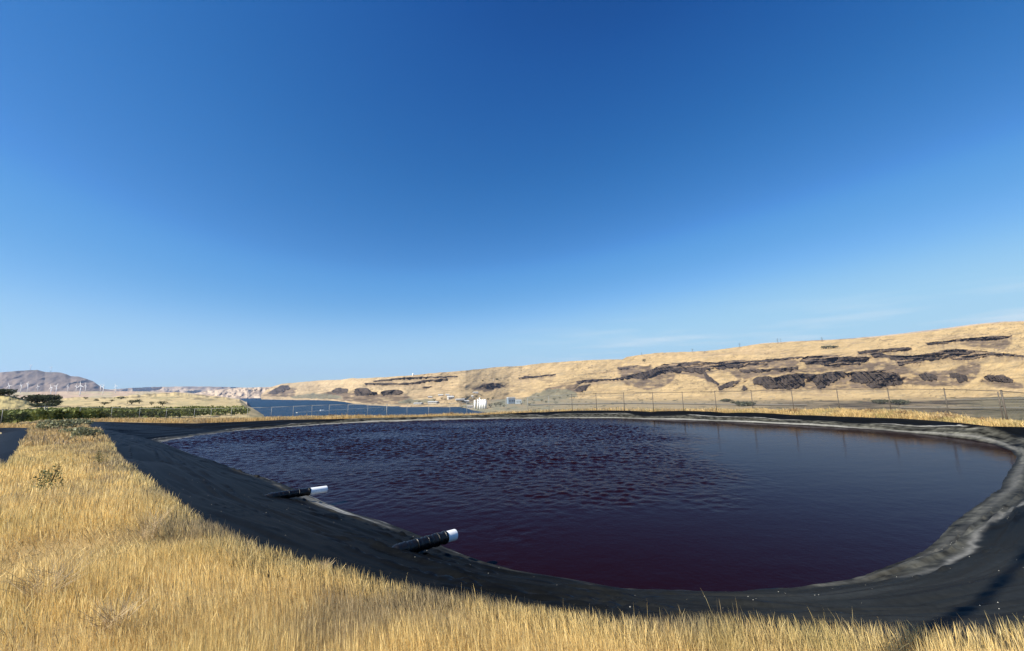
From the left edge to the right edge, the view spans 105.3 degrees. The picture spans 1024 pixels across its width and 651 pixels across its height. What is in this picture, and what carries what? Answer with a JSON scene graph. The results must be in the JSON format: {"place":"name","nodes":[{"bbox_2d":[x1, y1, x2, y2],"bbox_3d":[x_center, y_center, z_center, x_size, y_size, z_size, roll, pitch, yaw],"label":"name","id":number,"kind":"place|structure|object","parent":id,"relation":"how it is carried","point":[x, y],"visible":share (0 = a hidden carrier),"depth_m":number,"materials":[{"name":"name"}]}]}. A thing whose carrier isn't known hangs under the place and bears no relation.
{"place":"outdoors","nodes":[
{"label":"outdoors","id":0,"kind":"place"},
{"bbox_2d":[0,395,35,409],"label":"hills","id":1,"kind":"structure","parent":0,"point":[8,402],"depth_m":231.15,"materials":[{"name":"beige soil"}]},
{"bbox_2d":[0,388,17,395],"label":"tree","id":2,"kind":"object","parent":1,"relation":"on","point":[3,390],"visible":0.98,"depth_m":251.45,"materials":[{"name":"green plant"}]},
{"bbox_2d":[20,394,55,402],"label":"tree","id":3,"kind":"object","parent":1,"relation":"on","point":[36,398],"visible":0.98,"depth_m":263.78,"materials":[{"name":"green plant"}]},
{"bbox_2d":[27,402,56,406],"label":"tree","id":4,"kind":"object","parent":1,"relation":"on","point":[41,404],"visible":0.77,"depth_m":238.28,"materials":[{"name":"green plant"}]},
{"bbox_2d":[0,370,113,391],"bbox_3d":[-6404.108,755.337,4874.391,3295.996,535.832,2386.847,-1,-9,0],"label":"hills","id":5,"kind":"structure","parent":0,"point":[45,381],"depth_m":5525.27,"materials":[{"name":"grey stone"}]},
{"bbox_2d":[10,391,246,403],"bbox_3d":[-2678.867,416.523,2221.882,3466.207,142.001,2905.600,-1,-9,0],"label":"hills","id":6,"kind":"structure","parent":0,"point":[89,394],"depth_m":3080.27,"materials":[{"name":"beige plant"}]},
{"bbox_2d":[0,392,263,433],"bbox_3d":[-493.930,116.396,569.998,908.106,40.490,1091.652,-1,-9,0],"label":"hills","id":7,"kind":"structure","parent":0,"point":[175,399],"depth_m":511.33,"materials":[{"name":"beige plant"}]},
{"bbox_2d":[43,394,63,402],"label":"tree","id":8,"kind":"object","parent":7,"relation":"on","point":[57,397],"visible":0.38,"depth_m":272.78,"materials":[{"name":"green plant"}]},
{"bbox_2d":[49,399,63,405],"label":"tree","id":9,"kind":"object","parent":7,"relation":"on","point":[57,402],"visible":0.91,"depth_m":257.99,"materials":[{"name":"green plant"}]},
{"bbox_2d":[0,405,250,423],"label":"vineyard","id":10,"kind":"object","parent":7,"relation":"on","point":[49,413],"visible":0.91,"depth_m":75.43,"materials":[{"name":"green plant"}]},
{"bbox_2d":[108,386,241,392],"bbox_3d":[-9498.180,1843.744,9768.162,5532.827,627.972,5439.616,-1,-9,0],"label":"hills","id":11,"kind":"structure","parent":0,"point":[191,389],"depth_m":10739.39,"materials":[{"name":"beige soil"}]},
{"bbox_2d":[195,387,270,398],"bbox_3d":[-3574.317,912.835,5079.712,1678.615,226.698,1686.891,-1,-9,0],"label":"hills","id":12,"kind":"structure","parent":0,"point":[244,393],"depth_m":5280.61,"materials":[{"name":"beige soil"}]},
{"bbox_2d":[241,398,484,416],"bbox_3d":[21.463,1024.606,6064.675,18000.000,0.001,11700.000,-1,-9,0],"label":"river","id":13,"kind":"structure","parent":0,"point":[280,408],"depth_m":1776.67,"materials":[{"name":"blue liquid"}]},
{"bbox_2d":[296,406,398,415],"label":"road bridge","id":14,"kind":"structure","parent":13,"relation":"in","point":[346,409],"depth_m":1462.99,"materials":[{"name":"concrete"}]},
{"bbox_2d":[0,412,1023,650],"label":"ground","id":15,"kind":"structure","parent":0,"point":[80,547],"depth_m":4.85,"materials":[{"name":"beige plant"}]},
{"bbox_2d":[0,428,28,465],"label":"pond liner","id":16,"kind":"object","parent":15,"relation":"on","point":[10,438],"visible":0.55,"depth_m":30.12,"materials":[{"name":"black plastic"}]},
{"bbox_2d":[28,463,65,493],"bbox_3d":[-12.988,4.321,10.940,0.535,0.961,0.711,-1,-9,0],"label":"green weed","id":17,"kind":"object","parent":15,"relation":"on","point":[45,476],"visible":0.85,"depth_m":10.94,"materials":[{"name":"green plant"}]},
{"bbox_2d":[1,552,97,612],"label":"dead weed","id":18,"kind":"object","parent":15,"relation":"on","point":[52,585],"visible":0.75,"depth_m":4.70,"materials":[{"name":"beige plant"}]},
{"bbox_2d":[35,419,80,429],"bbox_3d":[-43.012,9.546,37.301,3.114,1.375,2.548,-1,-9,0],"label":"sagebrush","id":19,"kind":"object","parent":15,"relation":"on","point":[62,423],"visible":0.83,"depth_m":36.80,"materials":[{"name":"green plant"}]},
{"bbox_2d":[57,428,83,433],"bbox_3d":[-35.783,8.697,31.817,1.818,0.769,1.621,-1,-9,0],"label":"sagebrush","id":20,"kind":"object","parent":15,"relation":"on","point":[69,430],"visible":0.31,"depth_m":31.47,"materials":[{"name":"green plant"}]},
{"bbox_2d":[74,418,93,424],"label":"sagebrush","id":21,"kind":"object","parent":15,"relation":"on","point":[83,421],"visible":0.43,"depth_m":44.74,"materials":[{"name":"green plant"}]},
{"bbox_2d":[69,425,104,440],"bbox_3d":[-28.759,7.324,26.440,1.693,1.182,1.430,4,-10,-29],"label":"sagebrush","id":22,"kind":"object","parent":15,"relation":"on","point":[85,431],"visible":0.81,"depth_m":26.26,"materials":[{"name":"green plant"}]},
{"bbox_2d":[94,449,107,464],"bbox_3d":[-16.747,5.412,15.923,0.382,0.727,0.430,-1,-9,0],"label":"green weed","id":23,"kind":"object","parent":15,"relation":"on","point":[99,453],"visible":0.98,"depth_m":15.90,"materials":[{"name":"green plant"}]},
{"bbox_2d":[77,583,155,646],"bbox_3d":[-4.050,2.970,3.945,0.537,0.468,0.526,-1,-9,0],"label":"dead weed","id":24,"kind":"object","parent":15,"relation":"on","point":[105,621],"visible":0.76,"depth_m":3.96,"materials":[{"name":"beige plant"}]},
{"bbox_2d":[127,504,176,545],"bbox_3d":[-6.656,3.711,7.221,0.660,0.658,0.738,6,-11,-39],"label":"dead weed","id":25,"kind":"object","parent":15,"relation":"on","point":[143,532],"visible":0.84,"depth_m":7.24,"materials":[{"name":"beige plant"}]},
{"bbox_2d":[317,557,335,572],"bbox_3d":[-2.904,3.752,6.052,0.313,0.211,0.324,-1,-9,0],"label":"dead weed","id":26,"kind":"object","parent":15,"relation":"on","point":[326,564],"visible":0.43,"depth_m":6.08,"materials":[{"name":"beige plant"}]},
{"bbox_2d":[0,406,1023,448],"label":"dry grass","id":27,"kind":"structure","parent":15,"relation":"on","point":[40,437],"depth_m":42.81,"materials":[{"name":"beige plant"}]},
{"bbox_2d":[0,388,1023,423],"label":"chain link fence","id":28,"kind":"object","parent":15,"relation":"on","point":[1003,402],"visible":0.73,"depth_m":51.93,"materials":[{"name":"silver metal"}]},
{"bbox_2d":[90,410,1023,650],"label":"pond liner","id":29,"kind":"object","parent":15,"relation":"on","point":[940,580],"visible":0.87,"depth_m":8.16,"materials":[{"name":"black plastic"}]},
{"bbox_2d":[265,486,327,497],"bbox_3d":[-8.303,6.463,15.067,0.306,0.398,2.280,-9,-12,42],"label":"discharge pipe","id":30,"kind":"object","parent":29,"relation":"on","point":[308,491],"visible":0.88,"depth_m":15.04,"materials":[{"name":"black plastic"}]},
{"bbox_2d":[392,529,457,552],"bbox_3d":[-2.056,5.116,9.187,0.306,0.384,1.850,-9,-12,42],"label":"discharge pipe","id":31,"kind":"object","parent":29,"relation":"on","point":[426,542],"visible":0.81,"depth_m":9.15,"materials":[{"name":"black plastic"}]},
{"bbox_2d":[785,408,799,413],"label":"dried shrub","id":32,"kind":"object","parent":15,"relation":"on","point":[796,409],"visible":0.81,"depth_m":44.44,"materials":[{"name":"beige plant"}]},
{"bbox_2d":[863,408,878,412],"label":"dried shrub","id":33,"kind":"object","parent":15,"relation":"on","point":[870,411],"visible":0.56,"depth_m":39.77,"materials":[{"name":"beige plant"}]},
{"bbox_2d":[0,0,1023,388],"label":"sky","id":34,"kind":"structure","parent":0,"point":[198,193],"materials":[{"name":"blue"}]},
{"bbox_2d":[162,418,1016,591],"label":"water","id":35,"kind":"structure","parent":0,"point":[691,505],"depth_m":17.26,"materials":[{"name":"liquid"}]},
{"bbox_2d":[261,322,1023,406],"bbox_3d":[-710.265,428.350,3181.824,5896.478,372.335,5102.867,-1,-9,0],"label":"hills","id":36,"kind":"structure","parent":0,"point":[967,360],"depth_m":2066.52,"materials":[{"name":"beige plant"}]},
{"bbox_2d":[528,403,806,404],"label":"road","id":37,"kind":"structure","parent":0,"point":[680,403],"depth_m":1346.78,"materials":[{"name":"grey asphalt"}]},
{"bbox_2d":[460,397,1023,420],"bbox_3d":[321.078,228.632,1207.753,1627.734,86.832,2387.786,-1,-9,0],"label":"valley floor","id":38,"kind":"structure","parent":0,"point":[915,405],"depth_m":1111.57,"materials":[{"name":"beige plant"}]},
{"bbox_2d":[479,397,486,408],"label":"grain silo","id":39,"kind":"object","parent":38,"relation":"on","point":[483,403],"visible":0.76,"depth_m":1531.32,"materials":[{"name":"white metal"}]},
{"bbox_2d":[507,397,514,403],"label":"warehouse","id":40,"kind":"structure","parent":38,"relation":"on","point":[509,401],"depth_m":1776.09,"materials":[{"name":"white metal"}]},
{"bbox_2d":[515,399,521,403],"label":"shed","id":41,"kind":"structure","parent":38,"relation":"on","point":[518,401],"depth_m":1757.94,"materials":[{"name":"grey metal"}]},
{"bbox_2d":[730,401,755,405],"bbox_3d":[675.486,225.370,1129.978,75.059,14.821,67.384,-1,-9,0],"label":"bush","id":42,"kind":"object","parent":38,"relation":"on","point":[749,403],"visible":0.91,"depth_m":1122.87,"materials":[{"name":"green plant"}]},
{"bbox_2d":[869,399,888,403],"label":"bush","id":43,"kind":"object","parent":38,"relation":"on","point":[878,401],"visible":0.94,"depth_m":870.88,"materials":[{"name":"green plant"}]},
{"bbox_2d":[886,399,910,404],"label":"bush","id":44,"kind":"object","parent":38,"relation":"on","point":[899,402],"visible":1,"depth_m":820.16,"materials":[{"name":"green plant"}]},
{"bbox_2d":[748,321,1023,345],"bbox_3d":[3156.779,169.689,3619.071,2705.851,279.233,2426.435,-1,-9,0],"label":"hills","id":45,"kind":"structure","parent":0,"point":[906,333],"depth_m":3691.82,"materials":[{"name":"beige plant"}]},
{"bbox_2d":[972,407,1023,407],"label":"road","id":46,"kind":"structure","parent":0,"point":[997,407],"depth_m":567.30,"materials":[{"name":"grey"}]}
]}

